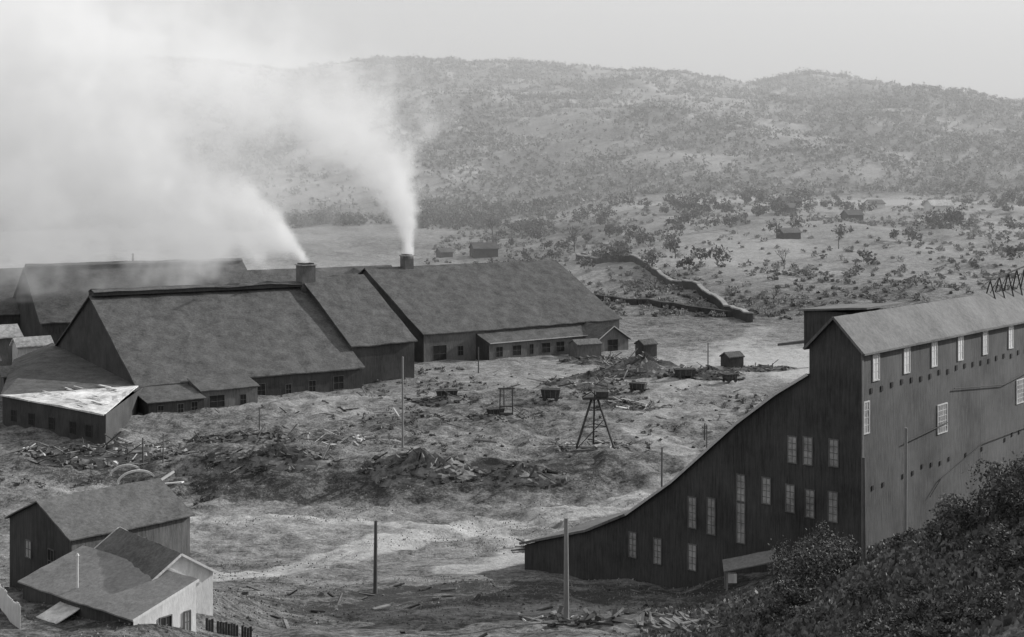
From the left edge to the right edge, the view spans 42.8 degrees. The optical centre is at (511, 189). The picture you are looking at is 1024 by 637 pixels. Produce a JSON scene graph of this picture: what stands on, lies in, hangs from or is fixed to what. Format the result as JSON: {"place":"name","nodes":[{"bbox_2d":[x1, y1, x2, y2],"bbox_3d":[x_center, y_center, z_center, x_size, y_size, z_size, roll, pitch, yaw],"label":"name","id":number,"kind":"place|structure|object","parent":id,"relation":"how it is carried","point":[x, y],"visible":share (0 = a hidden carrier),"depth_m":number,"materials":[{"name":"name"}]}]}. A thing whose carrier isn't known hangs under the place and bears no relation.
{"place":"outdoors","nodes":[
{"label":"outdoors","id":0,"kind":"place"},
{"bbox_2d":[0,59,1023,636],"bbox_3d":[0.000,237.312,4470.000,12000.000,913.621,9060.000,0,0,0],"label":"ground","id":1,"kind":"structure","parent":0,"point":[268,537],"depth_m":467.80,"materials":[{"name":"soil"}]},
{"bbox_2d":[0,584,20,628],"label":"board fence","id":2,"kind":"object","parent":1,"relation":"on","point":[10,608],"visible":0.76,"depth_m":103.41,"materials":[{"name":"grey wood"}]},
{"bbox_2d":[0,268,22,327],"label":"furnace shed","id":3,"kind":"structure","parent":1,"relation":"on","point":[9,308],"depth_m":458.61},
{"bbox_2d":[0,324,23,365],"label":"shed","id":4,"kind":"structure","parent":1,"relation":"on","point":[8,332],"depth_m":403.17,"materials":[{"name":"grey wood"}]},
{"bbox_2d":[0,364,27,394],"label":"shed","id":5,"kind":"structure","parent":1,"relation":"on","point":[5,371],"depth_m":351.30,"materials":[{"name":"grey wood"}]},
{"bbox_2d":[9,335,53,361],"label":"shed","id":6,"kind":"structure","parent":1,"relation":"on","point":[21,346],"depth_m":397.57,"materials":[{"name":"grey wood"}]},
{"bbox_2d":[36,602,79,623],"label":"porch","id":7,"kind":"object","parent":1,"relation":"on","point":[59,612],"visible":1,"depth_m":104.77,"materials":[{"name":"grey wood"}]},
{"bbox_2d":[10,503,189,588],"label":"walls","id":8,"kind":"structure","parent":1,"relation":"on","point":[37,527],"depth_m":121.76,"materials":[{"name":"grey wood"}]},
{"bbox_2d":[25,537,146,563],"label":"openings","id":9,"kind":"object","parent":8,"relation":"attached to","point":[50,552],"visible":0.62,"depth_m":120.92,"materials":[{"name":"black glass"}]},
{"bbox_2d":[4,478,194,540],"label":"roof","id":10,"kind":"structure","parent":8,"relation":"on","point":[98,512],"depth_m":122.09,"materials":[{"name":"grey wood"}]},
{"bbox_2d":[0,431,204,469],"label":"scrap heap","id":11,"kind":"object","parent":1,"relation":"on","point":[86,456],"visible":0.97,"depth_m":267.15,"materials":[{"name":"wood"}]},
{"bbox_2d":[23,584,195,631],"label":"walls","id":12,"kind":"structure","parent":1,"relation":"on","point":[178,610],"depth_m":103.98,"materials":[{"name":"white wood"}]},
{"bbox_2d":[18,545,198,621],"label":"roof","id":13,"kind":"structure","parent":12,"relation":"on","point":[117,586],"depth_m":106.67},
{"bbox_2d":[76,553,78,587],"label":"vent pipe","id":14,"kind":"object","parent":13,"relation":"on","point":[77,570],"visible":1,"depth_m":106.93,"materials":[{"name":"grey metal"}]},
{"bbox_2d":[13,258,252,343],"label":"furnace shed","id":15,"kind":"structure","parent":1,"relation":"on","point":[50,298],"depth_m":448.43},
{"bbox_2d":[142,438,143,464],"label":"utility pole","id":16,"kind":"object","parent":1,"relation":"on","point":[142,451],"visible":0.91,"depth_m":261.87,"materials":[{"name":"grey wood"}]},
{"bbox_2d":[109,464,183,484],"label":"timber arch","id":17,"kind":"structure","parent":1,"relation":"on","point":[140,470],"depth_m":254.10,"materials":[{"name":"grey wood"}]},
{"bbox_2d":[94,527,218,615],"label":"white gabled house","id":18,"kind":"structure","parent":1,"relation":"on","point":[153,560],"depth_m":109.60,"materials":[{"name":"white wood"}]},
{"bbox_2d":[162,434,163,462],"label":"utility pole","id":19,"kind":"object","parent":1,"relation":"on","point":[163,450],"visible":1,"depth_m":261.92,"materials":[{"name":"grey wood"}]},
{"bbox_2d":[0,281,364,443],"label":"furnace shed","id":20,"kind":"structure","parent":1,"relation":"on","point":[156,349],"depth_m":352.40,"materials":[{"name":"grey wood"}]},
{"bbox_2d":[205,618,251,636],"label":"board fence","id":21,"kind":"object","parent":1,"relation":"on","point":[222,628],"visible":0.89,"depth_m":107.16,"materials":[{"name":"black wood"}]},
{"bbox_2d":[183,424,297,444],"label":"scrap heap","id":22,"kind":"object","parent":1,"relation":"on","point":[240,436],"visible":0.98,"depth_m":286.24,"materials":[{"name":"wood"}]},
{"bbox_2d":[194,441,351,474],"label":"scrap heap","id":23,"kind":"object","parent":1,"relation":"on","point":[278,456],"visible":0.99,"depth_m":259.51,"materials":[{"name":"wood"}]},
{"bbox_2d":[0,193,575,231],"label":"riverside trees","id":24,"kind":"object","parent":1,"relation":"on","point":[52,219],"visible":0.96,"depth_m":1126.72,"materials":[{"name":"grey plant"}]},
{"bbox_2d":[248,265,391,281],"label":"furnace shed","id":25,"kind":"structure","parent":1,"relation":"on","point":[277,275],"depth_m":485.13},
{"bbox_2d":[280,429,400,445],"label":"scrap heap","id":26,"kind":"object","parent":1,"relation":"on","point":[359,440],"visible":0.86,"depth_m":285.10,"materials":[{"name":"wood"}]},
{"bbox_2d":[304,274,417,384],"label":"furnace shed","id":27,"kind":"structure","parent":1,"relation":"on","point":[378,337],"depth_m":382.28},
{"bbox_2d":[295,262,316,291],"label":"furnace chimney","id":28,"kind":"object","parent":27,"relation":"on","point":[305,272],"visible":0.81,"depth_m":394.69,"materials":[{"name":"brick"}]},
{"bbox_2d":[373,520,377,593],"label":"utility pole","id":29,"kind":"object","parent":1,"relation":"on","point":[375,591],"visible":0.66,"depth_m":149.81,"materials":[{"name":"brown wood"}]},
{"bbox_2d":[0,366,767,508],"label":"yard weeds","id":30,"kind":"object","parent":1,"relation":"on","point":[225,473],"visible":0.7,"depth_m":308.15,"materials":[{"name":"grey plant"}]},
{"bbox_2d":[402,357,403,447],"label":"utility pole","id":31,"kind":"object","parent":1,"relation":"on","point":[402,402],"visible":1,"depth_m":274.82,"materials":[{"name":"grey wood"}]},
{"bbox_2d":[406,216,419,239],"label":"bare tree","id":32,"kind":"object","parent":1,"relation":"on","point":[411,221],"visible":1,"depth_m":1008.79,"materials":[{"name":"white plant"}]},
{"bbox_2d":[357,447,485,486],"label":"scrap heap","id":33,"kind":"object","parent":1,"relation":"on","point":[420,466],"visible":0.98,"depth_m":254.64,"materials":[{"name":"wood"},{"name":"earth"},{"name":"stone"}]},
{"bbox_2d":[393,408,460,421],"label":"rubble pile","id":34,"kind":"object","parent":1,"relation":"on","point":[422,414],"visible":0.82,"depth_m":310.44,"materials":[{"name":"stone"}]},
{"bbox_2d":[404,386,483,406],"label":"rubble pile","id":35,"kind":"object","parent":1,"relation":"on","point":[439,401],"visible":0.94,"depth_m":336.02,"materials":[{"name":"stone"}]},
{"bbox_2d":[435,248,453,257],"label":"distant cabin","id":36,"kind":"object","parent":1,"relation":"on","point":[443,252],"visible":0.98,"depth_m":887.30,"materials":[{"name":"grey wood"}]},
{"bbox_2d":[435,389,457,395],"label":"ore wagon","id":37,"kind":"object","parent":1,"relation":"on","point":[440,392],"visible":0.69,"depth_m":338.94,"materials":[{"name":"metal"}]},
{"bbox_2d":[469,242,498,257],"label":"distant cabin","id":38,"kind":"object","parent":1,"relation":"on","point":[483,249],"visible":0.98,"depth_m":876.26,"materials":[{"name":"grey wood"}]},
{"bbox_2d":[215,371,757,462],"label":"yard litter","id":39,"kind":"object","parent":1,"relation":"on","point":[445,449],"visible":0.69,"depth_m":312.56,"materials":[{"name":"wood"}]},
{"bbox_2d":[358,260,621,361],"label":"furnace shed","id":40,"kind":"structure","parent":1,"relation":"on","point":[492,311],"depth_m":441.57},
{"bbox_2d":[399,254,414,270],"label":"furnace chimney","id":41,"kind":"object","parent":40,"relation":"on","point":[406,261],"visible":0.8,"depth_m":450.93,"materials":[{"name":"grey brick"}]},
{"bbox_2d":[483,218,497,234],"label":"bare tree","id":42,"kind":"object","parent":1,"relation":"on","point":[490,224],"visible":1,"depth_m":998.42,"materials":[{"name":"grey plant"}]},
{"bbox_2d":[486,407,504,415],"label":"ore wagon","id":43,"kind":"object","parent":1,"relation":"on","point":[494,410],"visible":0.57,"depth_m":317.26,"materials":[{"name":"metal"}]},
{"bbox_2d":[466,407,541,423],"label":"rubble pile","id":44,"kind":"object","parent":1,"relation":"on","point":[510,419],"visible":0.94,"depth_m":313.78,"materials":[{"name":"stone"}]},
{"bbox_2d":[503,386,504,407],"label":"utility pole","id":45,"kind":"object","parent":1,"relation":"on","point":[504,396],"visible":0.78,"depth_m":325.90,"materials":[{"name":"grey wood"}]},
{"bbox_2d":[498,388,514,415],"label":"hoist frame","id":46,"kind":"object","parent":1,"relation":"on","point":[504,414],"visible":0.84,"depth_m":315.33,"materials":[{"name":"wood"}]},
{"bbox_2d":[0,54,1023,220],"bbox_3d":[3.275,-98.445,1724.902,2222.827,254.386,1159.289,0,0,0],"label":"hillside woods","id":47,"kind":"object","parent":1,"relation":"on","point":[961,137],"visible":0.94,"depth_m":1433.01,"materials":[{"name":"grey plant"}]},
{"bbox_2d":[242,577,789,636],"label":"yard litter","id":48,"kind":"object","parent":1,"relation":"on","point":[321,594],"visible":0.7,"depth_m":141.26,"materials":[{"name":"wood"}]},
{"bbox_2d":[511,538,529,550],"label":"timber stack","id":49,"kind":"object","parent":1,"relation":"on","point":[519,546],"visible":0.04,"depth_m":197.23,"materials":[{"name":"wood"}]},
{"bbox_2d":[470,462,572,488],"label":"scrap heap","id":50,"kind":"object","parent":1,"relation":"on","point":[516,473],"visible":1,"depth_m":251.92,"materials":[{"name":"wood"}]},
{"bbox_2d":[62,53,1023,100],"bbox_3d":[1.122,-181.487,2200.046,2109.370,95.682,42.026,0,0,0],"label":"ridge trees","id":51,"kind":"object","parent":1,"relation":"on","point":[215,61],"visible":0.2,"depth_m":2191.84,"materials":[{"name":"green plant"}]},
{"bbox_2d":[518,605,573,620],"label":"timber stack","id":52,"kind":"object","parent":1,"relation":"on","point":[539,618],"visible":0.54,"depth_m":122.53,"materials":[{"name":"grey wood"}]},
{"bbox_2d":[539,388,562,401],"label":"ore wagon","id":53,"kind":"object","parent":1,"relation":"on","point":[551,393],"visible":1,"depth_m":334.86,"materials":[{"name":"metal"}]},
{"bbox_2d":[564,517,568,618],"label":"utility pole","id":54,"kind":"object","parent":1,"relation":"on","point":[566,580],"visible":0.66,"depth_m":119.81,"materials":[{"name":"grey wood"}]},
{"bbox_2d":[567,225,577,250],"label":"bare tree","id":55,"kind":"object","parent":1,"relation":"on","point":[574,240],"visible":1,"depth_m":879.74,"materials":[{"name":"grey plant"}]},
{"bbox_2d":[527,371,635,389],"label":"rubble pile","id":56,"kind":"object","parent":1,"relation":"on","point":[594,380],"visible":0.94,"depth_m":368.10,"materials":[{"name":"wood"}]},
{"bbox_2d":[567,338,602,358],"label":"yard hut","id":57,"kind":"object","parent":1,"relation":"on","point":[583,348],"visible":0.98,"depth_m":427.72,"materials":[{"name":"grey wood"}]},
{"bbox_2d":[542,439,633,451],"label":"rubble pile","id":58,"kind":"object","parent":1,"relation":"on","point":[596,445],"visible":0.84,"depth_m":277.45,"materials":[{"name":"stone"}]},
{"bbox_2d":[557,351,626,365],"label":"rubble pile","id":59,"kind":"object","parent":1,"relation":"on","point":[610,360],"visible":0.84,"depth_m":413.16,"materials":[{"name":"wood"}]},
{"bbox_2d":[571,390,618,451],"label":"timber derrick","id":60,"kind":"object","parent":1,"relation":"on","point":[601,395],"visible":0.98,"depth_m":275.70,"materials":[{"name":"wood"}]},
{"bbox_2d":[600,328,627,351],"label":"walls","id":61,"kind":"structure","parent":1,"relation":"on","point":[613,333],"depth_m":441.19,"materials":[{"name":"grey wood"}]},
{"bbox_2d":[583,322,631,339],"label":"roof","id":62,"kind":"structure","parent":61,"relation":"on","point":[598,331],"depth_m":442.20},
{"bbox_2d":[607,339,617,350],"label":"doorway","id":63,"kind":"structure","parent":61,"relation":"attached to","point":[612,344],"depth_m":440.32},
{"bbox_2d":[591,396,669,411],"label":"rubble pile","id":64,"kind":"object","parent":1,"relation":"on","point":[624,403],"visible":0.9,"depth_m":328.64,"materials":[{"name":"wood"}]},
{"bbox_2d":[580,348,691,379],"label":"rubble pile","id":65,"kind":"object","parent":1,"relation":"on","point":[643,365],"visible":0.86,"depth_m":389.12,"materials":[{"name":"wood"},{"name":"stone"},{"name":"earth"}]},
{"bbox_2d":[628,381,647,392],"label":"ore wagon","id":66,"kind":"object","parent":1,"relation":"on","point":[635,386],"visible":1,"depth_m":351.22,"materials":[{"name":"metal"}]},
{"bbox_2d":[541,607,735,633],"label":"scrap heap","id":67,"kind":"object","parent":1,"relation":"on","point":[616,620],"visible":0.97,"depth_m":116.41,"materials":[{"name":"wood"}]},
{"bbox_2d":[634,338,657,357],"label":"yard hut","id":68,"kind":"object","parent":1,"relation":"on","point":[648,346],"visible":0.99,"depth_m":420.13,"materials":[{"name":"grey wood"}]},
{"bbox_2d":[644,276,659,292],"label":"bare tree","id":69,"kind":"object","parent":1,"relation":"on","point":[654,281],"visible":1,"depth_m":639.93,"materials":[{"name":"grey plant"}]},
{"bbox_2d":[661,447,662,486],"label":"utility pole","id":70,"kind":"object","parent":1,"relation":"on","point":[661,466],"visible":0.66,"depth_m":246.88,"materials":[{"name":"grey wood"}]},
{"bbox_2d":[593,293,732,316],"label":"wall","id":71,"kind":"structure","parent":1,"relation":"on","point":[661,304],"depth_m":593.55,"materials":[{"name":"grey stone"}]},
{"bbox_2d":[575,253,752,322],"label":"wall","id":72,"kind":"structure","parent":1,"relation":"on","point":[720,302],"depth_m":657.92,"materials":[{"name":"stone"}]},
{"bbox_2d":[525,376,808,587],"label":"wing walls","id":73,"kind":"structure","parent":1,"relation":"on","point":[752,447],"depth_m":155.53,"materials":[{"name":"grey wood"}]},
{"bbox_2d":[519,373,808,544],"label":"wing roof","id":74,"kind":"structure","parent":73,"relation":"on","point":[588,526],"depth_m":161.37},
{"bbox_2d":[668,240,676,258],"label":"bare tree","id":75,"kind":"object","parent":1,"relation":"on","point":[672,243],"visible":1,"depth_m":758.79,"materials":[{"name":"grey plant"}]},
{"bbox_2d":[672,367,696,378],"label":"ore wagon","id":76,"kind":"object","parent":1,"relation":"on","point":[680,373],"visible":1,"depth_m":376.70,"materials":[{"name":"metal"}]},
{"bbox_2d":[707,343,708,364],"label":"utility pole","id":77,"kind":"object","parent":1,"relation":"on","point":[708,355],"visible":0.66,"depth_m":399.93,"materials":[{"name":"grey wood"}]},
{"bbox_2d":[671,362,751,380],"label":"rubble pile","id":78,"kind":"object","parent":1,"relation":"on","point":[709,373],"visible":0.63,"depth_m":381.43,"materials":[{"name":"stone"}]},
{"bbox_2d":[425,188,1023,319],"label":"valley scrub","id":79,"kind":"object","parent":1,"relation":"on","point":[805,270],"visible":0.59,"depth_m":732.33,"materials":[{"name":"grey plant"}]},
{"bbox_2d":[721,372,737,382],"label":"ore wagon","id":80,"kind":"object","parent":1,"relation":"on","point":[729,377],"visible":1,"depth_m":371.30,"materials":[{"name":"metal"}]},
{"bbox_2d":[719,351,744,368],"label":"yard hut","id":81,"kind":"object","parent":1,"relation":"on","point":[731,359],"visible":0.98,"depth_m":405.05,"materials":[{"name":"grey wood"}]},
{"bbox_2d":[722,549,776,590],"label":"open shelter","id":82,"kind":"object","parent":1,"relation":"on","point":[747,561],"visible":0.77,"depth_m":146.61,"materials":[{"name":"grey wood"}]},
{"bbox_2d":[484,178,1023,268],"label":"valley trees","id":83,"kind":"object","parent":1,"relation":"on","point":[616,250],"visible":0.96,"depth_m":934.55,"materials":[{"name":"grey plant"}]},
{"bbox_2d":[724,359,808,371],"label":"rubble pile","id":84,"kind":"object","parent":1,"relation":"on","point":[762,368],"visible":0.93,"depth_m":398.03,"materials":[{"name":"wood"}]},
{"bbox_2d":[770,288,782,303],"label":"bare tree","id":85,"kind":"object","parent":1,"relation":"on","point":[776,293],"visible":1,"depth_m":599.41,"materials":[{"name":"grey plant"}]},
{"bbox_2d":[775,248,789,268],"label":"bare tree","id":86,"kind":"object","parent":1,"relation":"on","point":[781,256],"visible":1,"depth_m":719.50,"materials":[{"name":"grey plant"}]},
{"bbox_2d":[775,203,797,213],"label":"distant cabin","id":87,"kind":"object","parent":1,"relation":"on","point":[791,208],"visible":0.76,"depth_m":998.18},
{"bbox_2d":[775,227,801,238],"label":"distant cabin","id":88,"kind":"object","parent":1,"relation":"on","point":[791,233],"visible":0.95,"depth_m":856.11,"materials":[{"name":"grey wood"}]},
{"bbox_2d":[777,196,802,206],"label":"distant cabin","id":89,"kind":"object","parent":1,"relation":"on","point":[799,199],"visible":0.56,"depth_m":1056.08,"materials":[{"name":"grey wood"}]},
{"bbox_2d":[640,486,1023,636],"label":"slope grass","id":90,"kind":"structure","parent":1,"relation":"on","point":[959,577],"depth_m":104.32,"materials":[{"name":"plant"}]},
{"bbox_2d":[833,228,844,248],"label":"bare tree","id":91,"kind":"object","parent":1,"relation":"on","point":[840,235],"visible":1,"depth_m":799.98,"materials":[{"name":"grey plant"}]},
{"bbox_2d":[778,302,904,345],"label":"head house","id":92,"kind":"structure","parent":1,"relation":"on","point":[816,319],"depth_m":156.35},
{"bbox_2d":[840,210,864,220],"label":"distant cabin","id":93,"kind":"object","parent":1,"relation":"on","point":[855,214],"visible":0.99,"depth_m":956.73,"materials":[{"name":"grey wood"}]},
{"bbox_2d":[862,457,865,564],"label":"utility pole","id":94,"kind":"object","parent":1,"relation":"on","point":[863,515],"visible":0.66,"depth_m":114.86,"materials":[{"name":"grey wood"}]},
{"bbox_2d":[864,199,885,208],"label":"distant cabin","id":95,"kind":"object","parent":1,"relation":"on","point":[881,203],"visible":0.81,"depth_m":1041.54,"materials":[{"name":"grey wood"}]},
{"bbox_2d":[752,501,1023,636],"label":"hillside brush","id":96,"kind":"object","parent":1,"relation":"on","point":[897,620],"visible":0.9,"depth_m":84.75,"materials":[{"name":"grey plant"}]},
{"bbox_2d":[766,450,1023,608],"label":"tall bush","id":97,"kind":"object","parent":1,"relation":"on","point":[807,555],"visible":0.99,"depth_m":111.41,"materials":[{"name":"grey plant"}]},
{"bbox_2d":[903,428,907,532],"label":"utility pole","id":98,"kind":"object","parent":1,"relation":"on","point":[905,482],"visible":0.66,"depth_m":124.86,"materials":[{"name":"grey wood"}]},
{"bbox_2d":[809,321,1023,551],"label":"walls","id":99,"kind":"structure","parent":1,"relation":"on","point":[841,383],"depth_m":150.92,"materials":[{"name":"grey wood"}]},
{"bbox_2d":[628,326,1023,571],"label":"windows","id":100,"kind":"structure","parent":99,"relation":"attached to","point":[941,427],"depth_m":153.16,"materials":[{"name":"glass"},{"name":"painted wood"}]},
{"bbox_2d":[803,288,1023,355],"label":"roof","id":101,"kind":"structure","parent":99,"relation":"on","point":[877,331],"depth_m":158.54,"materials":[{"name":"grey metal"}]},
{"bbox_2d":[982,266,1023,298],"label":"roof trestle","id":102,"kind":"object","parent":101,"relation":"on","point":[1006,278],"visible":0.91,"depth_m":182.35,"materials":[{"name":"grey wood"}]},
{"bbox_2d":[923,200,954,213],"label":"distant cabin","id":103,"kind":"object","parent":1,"relation":"on","point":[941,205],"visible":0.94,"depth_m":1008.61,"materials":[{"name":"grey wood"}]},
{"bbox_2d":[0,0,1023,99],"label":"sky","id":104,"kind":"structure","parent":0,"point":[978,45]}
]}

